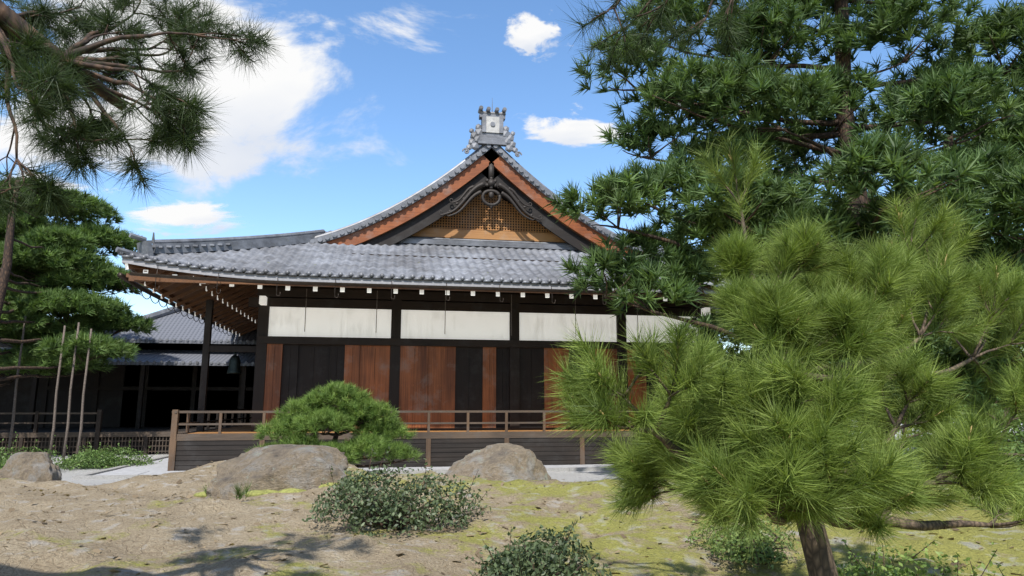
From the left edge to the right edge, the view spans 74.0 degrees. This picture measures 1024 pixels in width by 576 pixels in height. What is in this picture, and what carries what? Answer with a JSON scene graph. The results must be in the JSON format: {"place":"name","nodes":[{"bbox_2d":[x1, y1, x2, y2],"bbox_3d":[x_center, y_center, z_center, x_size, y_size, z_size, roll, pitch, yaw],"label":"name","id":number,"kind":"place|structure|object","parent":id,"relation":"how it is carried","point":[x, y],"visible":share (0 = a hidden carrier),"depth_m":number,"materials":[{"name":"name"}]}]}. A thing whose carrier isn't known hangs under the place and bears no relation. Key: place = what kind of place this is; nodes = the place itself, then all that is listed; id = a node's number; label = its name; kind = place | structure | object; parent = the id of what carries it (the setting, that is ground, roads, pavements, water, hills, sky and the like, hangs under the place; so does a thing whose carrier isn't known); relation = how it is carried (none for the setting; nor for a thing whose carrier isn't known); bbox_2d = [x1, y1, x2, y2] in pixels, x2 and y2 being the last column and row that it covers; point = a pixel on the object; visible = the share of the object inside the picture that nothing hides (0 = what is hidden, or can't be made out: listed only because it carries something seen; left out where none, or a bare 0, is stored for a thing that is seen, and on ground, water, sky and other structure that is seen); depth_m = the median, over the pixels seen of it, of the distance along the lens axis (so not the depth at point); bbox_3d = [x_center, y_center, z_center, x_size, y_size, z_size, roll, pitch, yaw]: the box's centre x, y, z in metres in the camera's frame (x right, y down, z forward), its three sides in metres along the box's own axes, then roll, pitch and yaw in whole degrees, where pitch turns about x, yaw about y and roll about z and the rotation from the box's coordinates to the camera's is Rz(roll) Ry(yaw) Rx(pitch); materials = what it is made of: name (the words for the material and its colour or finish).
{"place":"outdoors","nodes":[
{"label":"outdoors","id":0,"kind":"place"},
{"bbox_2d":[12,171,86,188],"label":"cloud","id":1,"kind":"structure","parent":0,"point":[67,184],"depth_m":1870.98,"materials":[{"name":"white"}]},
{"bbox_2d":[30,0,161,72],"bbox_3d":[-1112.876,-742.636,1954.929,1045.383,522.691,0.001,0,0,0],"label":"cloud","id":2,"kind":"structure","parent":0,"point":[88,4],"depth_m":1954.93,"materials":[{"name":"white"}]},
{"bbox_2d":[0,427,214,432],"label":"corridor floor","id":3,"kind":"structure","parent":0,"point":[114,429],"depth_m":26.36,"materials":[{"name":"brown wood"}]},
{"bbox_2d":[0,412,190,454],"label":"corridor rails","id":4,"kind":"object","parent":3,"relation":"on","point":[38,435],"visible":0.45,"depth_m":23.43,"materials":[{"name":"brown wood"}]},
{"bbox_2d":[0,96,217,172],"bbox_3d":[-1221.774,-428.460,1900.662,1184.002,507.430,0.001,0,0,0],"label":"cloud","id":5,"kind":"structure","parent":0,"point":[4,146],"depth_m":1900.66,"materials":[{"name":"white"}]},
{"bbox_2d":[0,342,255,455],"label":"wing walls","id":6,"kind":"structure","parent":0,"point":[119,407],"depth_m":29.38,"materials":[{"name":"black wood"}]},
{"bbox_2d":[128,202,236,235],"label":"cloud","id":7,"kind":"structure","parent":0,"point":[199,214],"depth_m":1860.09,"materials":[{"name":"white"}]},
{"bbox_2d":[196,300,255,430],"bbox_3d":[-8.380,2.315,20.451,1.770,3.900,0.180,2,-10,-10],"label":"wooden post","id":8,"kind":"object","parent":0,"point":[208,347],"visible":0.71,"depth_m":20.34,"materials":[{"name":"black wood"}]},
{"bbox_2d":[100,0,413,195],"bbox_3d":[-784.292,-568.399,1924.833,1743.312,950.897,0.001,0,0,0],"label":"cloud","id":9,"kind":"structure","parent":0,"point":[259,111],"depth_m":1924.83,"materials":[{"name":"white"}]},
{"bbox_2d":[0,0,764,238],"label":"overhanging pine","id":10,"kind":"object","parent":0,"point":[171,135],"depth_m":2.90,"materials":[{"name":"green plant"}]},
{"bbox_2d":[185,425,631,433],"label":"veranda floor","id":11,"kind":"structure","parent":0,"point":[242,429],"depth_m":20.64,"materials":[{"name":"brown wood"}]},
{"bbox_2d":[135,231,764,285],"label":"tiled roof","id":12,"kind":"structure","parent":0,"point":[323,258],"depth_m":20.34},
{"bbox_2d":[118,252,761,288],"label":"eave tile ends","id":13,"kind":"object","parent":12,"relation":"attached to","point":[307,274],"visible":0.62,"depth_m":17.97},
{"bbox_2d":[411,228,566,242],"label":"gable wall","id":14,"kind":"structure","parent":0,"point":[486,235],"depth_m":23.70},
{"bbox_2d":[0,420,1023,575],"bbox_3d":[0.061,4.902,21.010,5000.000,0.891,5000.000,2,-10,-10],"label":"ground","id":15,"kind":"structure","parent":0,"point":[577,499],"depth_m":5.67,"materials":[{"name":"soil"}]},
{"bbox_2d":[0,452,61,481],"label":"rock","id":16,"kind":"object","parent":15,"relation":"on","point":[35,466],"visible":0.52,"depth_m":11.21,"materials":[{"name":"stone"}]},
{"bbox_2d":[0,431,86,470],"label":"hedge mound","id":17,"kind":"object","parent":15,"relation":"on","point":[8,457],"depth_m":17.79,"materials":[{"name":"green plant"}]},
{"bbox_2d":[0,435,87,467],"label":"branches","id":18,"kind":"object","parent":17,"relation":"on","point":[37,450],"visible":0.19,"depth_m":17.76,"materials":[{"name":"green plant"}]},
{"bbox_2d":[8,316,91,461],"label":"support poles","id":19,"kind":"object","parent":15,"relation":"on","point":[55,410],"visible":0.84,"depth_m":21.21,"materials":[{"name":"brown wood"}]},
{"bbox_2d":[0,177,161,386],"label":"garden pine","id":20,"kind":"object","parent":15,"relation":"on","point":[85,242],"depth_m":22.83,"materials":[{"name":"green plant"}]},
{"bbox_2d":[57,442,162,469],"bbox_3d":[-11.353,4.687,19.072,2.578,0.870,2.261,2,-10,-10],"label":"hedge mound","id":21,"kind":"object","parent":15,"relation":"on","point":[101,459],"depth_m":18.80,"materials":[{"name":"green plant"}]},
{"bbox_2d":[67,440,158,465],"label":"branches","id":22,"kind":"object","parent":21,"relation":"on","point":[110,454],"visible":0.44,"depth_m":18.91,"materials":[{"name":"green plant"}]},
{"bbox_2d":[0,365,252,454],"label":"wing posts","id":23,"kind":"object","parent":15,"relation":"on","point":[143,388],"visible":0.45,"depth_m":28.71,"materials":[{"name":"black wood"}]},
{"bbox_2d":[0,310,256,365],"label":"wing roof","id":24,"kind":"structure","parent":23,"relation":"on","point":[176,326],"depth_m":29.33,"materials":[{"name":"grey tile"}]},
{"bbox_2d":[94,305,254,363],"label":"wing roof trim","id":25,"kind":"structure","parent":24,"relation":"attached to","point":[160,313],"depth_m":29.23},
{"bbox_2d":[204,444,347,499],"bbox_3d":[-2.847,2.280,8.253,1.662,0.738,1.128,3,-10,-18],"label":"rock","id":26,"kind":"object","parent":15,"relation":"on","point":[278,467],"visible":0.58,"depth_m":7.92,"materials":[{"name":"stone"}]},
{"bbox_2d":[201,474,360,499],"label":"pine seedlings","id":27,"kind":"object","parent":15,"relation":"on","point":[238,493],"visible":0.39,"depth_m":7.26,"materials":[{"name":"green plant"}]},
{"bbox_2d":[193,476,382,498],"bbox_3d":[-2.712,2.471,8.355,2.340,0.266,1.503,2,-10,-10],"label":"moss","id":28,"kind":"object","parent":15,"relation":"on","point":[255,492],"visible":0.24,"depth_m":7.75,"materials":[{"name":"green plant"}]},
{"bbox_2d":[244,380,421,466],"bbox_3d":[-3.857,3.201,15.041,3.884,2.422,2.728,2,-10,-10],"label":"pine shrub","id":29,"kind":"object","parent":15,"relation":"on","point":[314,413],"depth_m":14.76,"materials":[{"name":"green plant"}]},
{"bbox_2d":[96,458,610,474],"bbox_3d":[-0.686,5.457,21.708,20.488,0.036,8.188,2,-10,-10],"label":"paving strip","id":30,"kind":"object","parent":15,"relation":"on","point":[160,467],"visible":0.16,"depth_m":18.21,"materials":[{"name":"stone"}]},
{"bbox_2d":[72,455,616,479],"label":"paving kerb","id":31,"kind":"structure","parent":30,"relation":"on","point":[89,475],"depth_m":17.23,"materials":[{"name":"stone"}]},
{"bbox_2d":[302,446,490,537],"bbox_3d":[-0.983,1.772,5.993,1.662,0.755,1.349,2,-10,-10],"label":"azalea shrub","id":32,"kind":"object","parent":15,"relation":"on","point":[395,497],"depth_m":5.89,"materials":[{"name":"green plant"}]},
{"bbox_2d":[167,410,726,470],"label":"veranda posts","id":33,"kind":"object","parent":15,"relation":"on","point":[173,441],"visible":0.35,"depth_m":18.80,"materials":[{"name":"brown wood"}]},
{"bbox_2d":[174,409,674,440],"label":"veranda rails","id":34,"kind":"object","parent":33,"relation":"attached to","point":[183,436],"visible":0.61,"depth_m":19.05,"materials":[{"name":"brown wood"}]},
{"bbox_2d":[174,437,734,470],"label":"veranda skirt boards","id":35,"kind":"object","parent":33,"relation":"attached to","point":[444,452],"visible":0.43,"depth_m":18.90,"materials":[{"name":"brown wood"}]},
{"bbox_2d":[251,253,710,431],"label":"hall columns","id":36,"kind":"structure","parent":15,"relation":"on","point":[260,368],"depth_m":20.94,"materials":[{"name":"black wood"}]},
{"bbox_2d":[263,344,672,428],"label":"wooden door panels","id":37,"kind":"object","parent":36,"relation":"attached to","point":[421,366],"visible":0.55,"depth_m":20.77,"materials":[{"name":"brown wood"}]},
{"bbox_2d":[248,287,715,431],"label":"horizontal beams","id":38,"kind":"structure","parent":36,"relation":"attached to","point":[364,299],"depth_m":21.13,"materials":[{"name":"black wood"}]},
{"bbox_2d":[259,296,709,315],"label":"beam noses","id":39,"kind":"object","parent":38,"relation":"attached to","point":[262,300],"visible":0.93,"depth_m":20.10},
{"bbox_2d":[268,307,696,342],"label":"white wall panels","id":40,"kind":"object","parent":36,"relation":"attached to","point":[352,323],"visible":0.73,"depth_m":21.26,"materials":[{"name":"white paint"}]},
{"bbox_2d":[271,344,701,428],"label":"dark door panels","id":41,"kind":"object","parent":36,"relation":"attached to","point":[305,369],"depth_m":21.05,"materials":[{"name":"black wood"}]},
{"bbox_3d":[-2.614,-0.425,33.817,20.000,5.550,30.000,2,-10,-10],"label":"roof","id":42,"kind":"object","parent":36,"relation":"on","visible":0},
{"bbox_2d":[129,232,154,258],"bbox_3d":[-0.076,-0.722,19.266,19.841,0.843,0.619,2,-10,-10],"label":"ridge-end tile","id":43,"kind":"object","parent":42,"relation":"on","point":[144,246],"visible":0.48,"depth_m":17.53,"materials":[{"name":"tile"}]},
{"bbox_2d":[115,229,715,262],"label":"hip ridges","id":44,"kind":"object","parent":42,"relation":"on","point":[170,246],"visible":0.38,"depth_m":19.48,"materials":[{"name":"tile"}]},
{"bbox_2d":[134,260,703,329],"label":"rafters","id":45,"kind":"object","parent":42,"relation":"attached to","point":[170,287],"depth_m":21.39,"materials":[{"name":"brown wood"}]},
{"bbox_2d":[117,272,235,335],"bbox_3d":[-11.447,1.204,25.410,0.140,0.420,16.704,2,-10,-10],"label":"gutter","id":46,"kind":"object","parent":45,"relation":"attached to","point":[120,275],"visible":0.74,"depth_m":20.07,"materials":[{"name":"metal"}]},
{"bbox_2d":[122,258,236,331],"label":"rafter ends","id":47,"kind":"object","parent":45,"relation":"attached to","point":[132,270],"depth_m":20.70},
{"bbox_2d":[227,352,240,373],"bbox_3d":[-8.346,2.242,20.470,0.410,0.670,0.410,2,-10,-10],"label":"hanging bell","id":48,"kind":"object","parent":45,"relation":"hanging from","point":[234,365],"visible":1,"depth_m":20.34,"materials":[{"name":"green metal"}]},
{"bbox_2d":[126,264,705,335],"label":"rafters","id":49,"kind":"object","parent":45,"relation":"attached to","point":[239,304],"visible":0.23,"depth_m":21.16,"materials":[{"name":"brown wood"}]},
{"bbox_2d":[125,263,711,335],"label":"rafter ends","id":50,"kind":"object","parent":49,"relation":"attached to","point":[342,289],"visible":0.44,"depth_m":18.71,"materials":[{"name":"paint"}]},
{"bbox_2d":[123,258,718,293],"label":"eave fascia","id":51,"kind":"structure","parent":45,"relation":"attached to","point":[308,278],"depth_m":18.02,"materials":[{"name":"brown wood"}]},
{"bbox_2d":[130,267,721,306],"bbox_3d":[0.006,0.040,18.657,19.400,0.730,0.152,2,-10,-10],"label":"gutter and hooks","id":52,"kind":"object","parent":45,"relation":"attached to","point":[391,285],"visible":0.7,"depth_m":17.89,"materials":[{"name":"metal"}]},
{"bbox_2d":[304,289,698,335],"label":"hanging rods","id":53,"kind":"object","parent":45,"relation":"attached to","point":[445,312],"visible":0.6,"depth_m":19.85,"materials":[{"name":"black metal"}]},
{"bbox_2d":[310,144,644,253],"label":"verge tiles","id":54,"kind":"object","parent":42,"relation":"on","point":[471,159],"visible":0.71,"depth_m":23.30,"materials":[{"name":"grey tile"}]},
{"bbox_2d":[462,104,521,156],"bbox_3d":[-0.687,-5.614,23.623,2.112,2.154,0.395,2,-10,-10],"label":"roof ridge ornament","id":55,"kind":"object","parent":54,"relation":"on","point":[504,137],"visible":1,"depth_m":23.50,"materials":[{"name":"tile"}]},
{"bbox_2d":[486,116,498,132],"bbox_3d":[-0.691,-5.626,23.652,0.540,0.580,0.300,2,-10,-10],"label":"ridge end plaster","id":56,"kind":"object","parent":55,"relation":"attached to","point":[490,128],"visible":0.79,"depth_m":23.50,"materials":[{"name":"white paint"}]},
{"bbox_2d":[322,148,638,255],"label":"bargeboards","id":57,"kind":"object","parent":42,"relation":"attached to","point":[475,169],"visible":0.67,"depth_m":23.33,"materials":[{"name":"brown wood"}]},
{"bbox_2d":[439,162,541,220],"bbox_3d":[-0.714,-3.359,23.391,3.574,2.017,0.174,2,-10,-10],"label":"gable pendant","id":58,"kind":"object","parent":57,"relation":"attached to","point":[491,181],"visible":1,"depth_m":23.36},
{"bbox_2d":[363,166,600,247],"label":"trim","id":59,"kind":"structure","parent":42,"relation":"attached to","point":[514,186],"depth_m":23.67,"materials":[{"name":"brown wood"}]},
{"bbox_2d":[362,167,605,253],"bbox_3d":[-0.795,-2.476,23.703,11.200,4.280,0.650,2,-10,-10],"label":"dark gable wood","id":60,"kind":"object","parent":59,"relation":"attached to","point":[432,215],"visible":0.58,"depth_m":23.54,"materials":[{"name":"black wood"}]},
{"bbox_2d":[425,193,551,232],"bbox_3d":[-0.833,-2.719,23.964,5.063,1.477,0.052,2,-10,-10],"label":"gable lattice panel","id":61,"kind":"object","parent":59,"relation":"attached to","point":[490,219],"visible":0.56,"depth_m":23.93,"materials":[{"name":"brown wood"}]},
{"bbox_2d":[426,193,550,232],"bbox_3d":[-0.843,-2.711,24.018,5.240,1.480,0.001,2,-10,-10],"label":"gable lattice","id":62,"kind":"object","parent":61,"relation":"attached to","point":[489,217],"visible":0.25,"depth_m":24.00,"materials":[{"name":"brown wood"}]},
{"bbox_2d":[445,443,550,481],"bbox_3d":[-0.281,2.893,10.404,1.796,1.009,1.088,-1,-10,5],"label":"rock","id":63,"kind":"object","parent":15,"relation":"on","point":[507,462],"visible":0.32,"depth_m":10.29,"materials":[{"name":"stone"}]},
{"bbox_2d":[0,461,1023,575],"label":"debris flakes","id":64,"kind":"object","parent":15,"relation":"on","point":[278,556],"visible":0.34,"depth_m":5.80,"materials":[{"name":"brown plant"}]},
{"bbox_2d":[4,473,1020,575],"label":"fallen needles","id":65,"kind":"object","parent":15,"relation":"on","point":[401,541],"visible":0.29,"depth_m":5.51,"materials":[{"name":"brown plant"}]},
{"bbox_2d":[462,516,611,575],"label":"azalea shrub","id":66,"kind":"object","parent":15,"relation":"on","point":[508,558],"depth_m":4.13,"materials":[{"name":"green plant"}]},
{"bbox_2d":[685,515,798,569],"bbox_3d":[1.868,1.920,5.405,0.899,0.430,1.039,2,-10,-10],"label":"azalea shrub","id":67,"kind":"object","parent":15,"relation":"on","point":[771,553],"depth_m":5.11,"materials":[{"name":"green plant"}]},
{"bbox_2d":[537,124,1023,575],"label":"young pine","id":68,"kind":"object","parent":15,"relation":"on","point":[834,440],"depth_m":2.89,"materials":[{"name":"green plant"}]},
{"bbox_2d":[539,0,1023,456],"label":"tall pine","id":69,"kind":"object","parent":15,"relation":"on","point":[961,94],"depth_m":11.55,"materials":[{"name":"green plant"}]},
{"bbox_2d":[625,202,1021,428],"bbox_3d":[9.582,1.249,21.533,12.328,8.883,9.376,-2,-10,10],"label":"pine","id":70,"kind":"object","parent":15,"relation":"on","point":[694,317],"depth_m":21.05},
{"bbox_2d":[663,53,1022,424],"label":"pine","id":71,"kind":"object","parent":15,"relation":"on","point":[708,331],"depth_m":18.49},
{"bbox_2d":[830,122,905,371],"bbox_3d":[13.846,-0.140,28.241,13.000,13.916,15.616,2,-10,-10],"label":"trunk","id":72,"kind":"object","parent":15,"relation":"on","point":[870,190],"depth_m":28.12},
{"bbox_2d":[834,539,1023,575],"bbox_3d":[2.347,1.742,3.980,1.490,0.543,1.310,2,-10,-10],"label":"azalea shrub","id":73,"kind":"object","parent":15,"relation":"on","point":[890,570],"depth_m":4.03,"materials":[{"name":"green plant"}]},
{"bbox_2d":[889,373,1023,500],"bbox_3d":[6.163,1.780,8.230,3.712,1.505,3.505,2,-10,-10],"label":"hedge","id":74,"kind":"object","parent":15,"relation":"on","point":[1020,446],"depth_m":7.89,"materials":[{"name":"green plant"}]},
{"bbox_2d":[894,409,1022,463],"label":"hedge","id":75,"kind":"object","parent":15,"relation":"on","point":[962,422],"visible":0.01,"depth_m":11.87,"materials":[{"name":"green plant"}]},
{"bbox_2d":[963,144,1023,294],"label":"foliage","id":76,"kind":"object","parent":15,"relation":"on","point":[1014,242],"depth_m":11.03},
{"bbox_2d":[0,0,1023,352],"label":"sky","id":77,"kind":"structure","parent":0,"point":[410,106],"materials":[{"name":"blue"}]},
{"bbox_2d":[505,13,559,55],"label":"cloud","id":78,"kind":"structure","parent":0,"point":[529,33],"depth_m":1952.28,"materials":[{"name":"white"}]},
{"bbox_2d":[525,117,620,146],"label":"cloud","id":79,"kind":"structure","parent":0,"point":[579,133],"depth_m":1903.68,"materials":[{"name":"white"}]}
]}

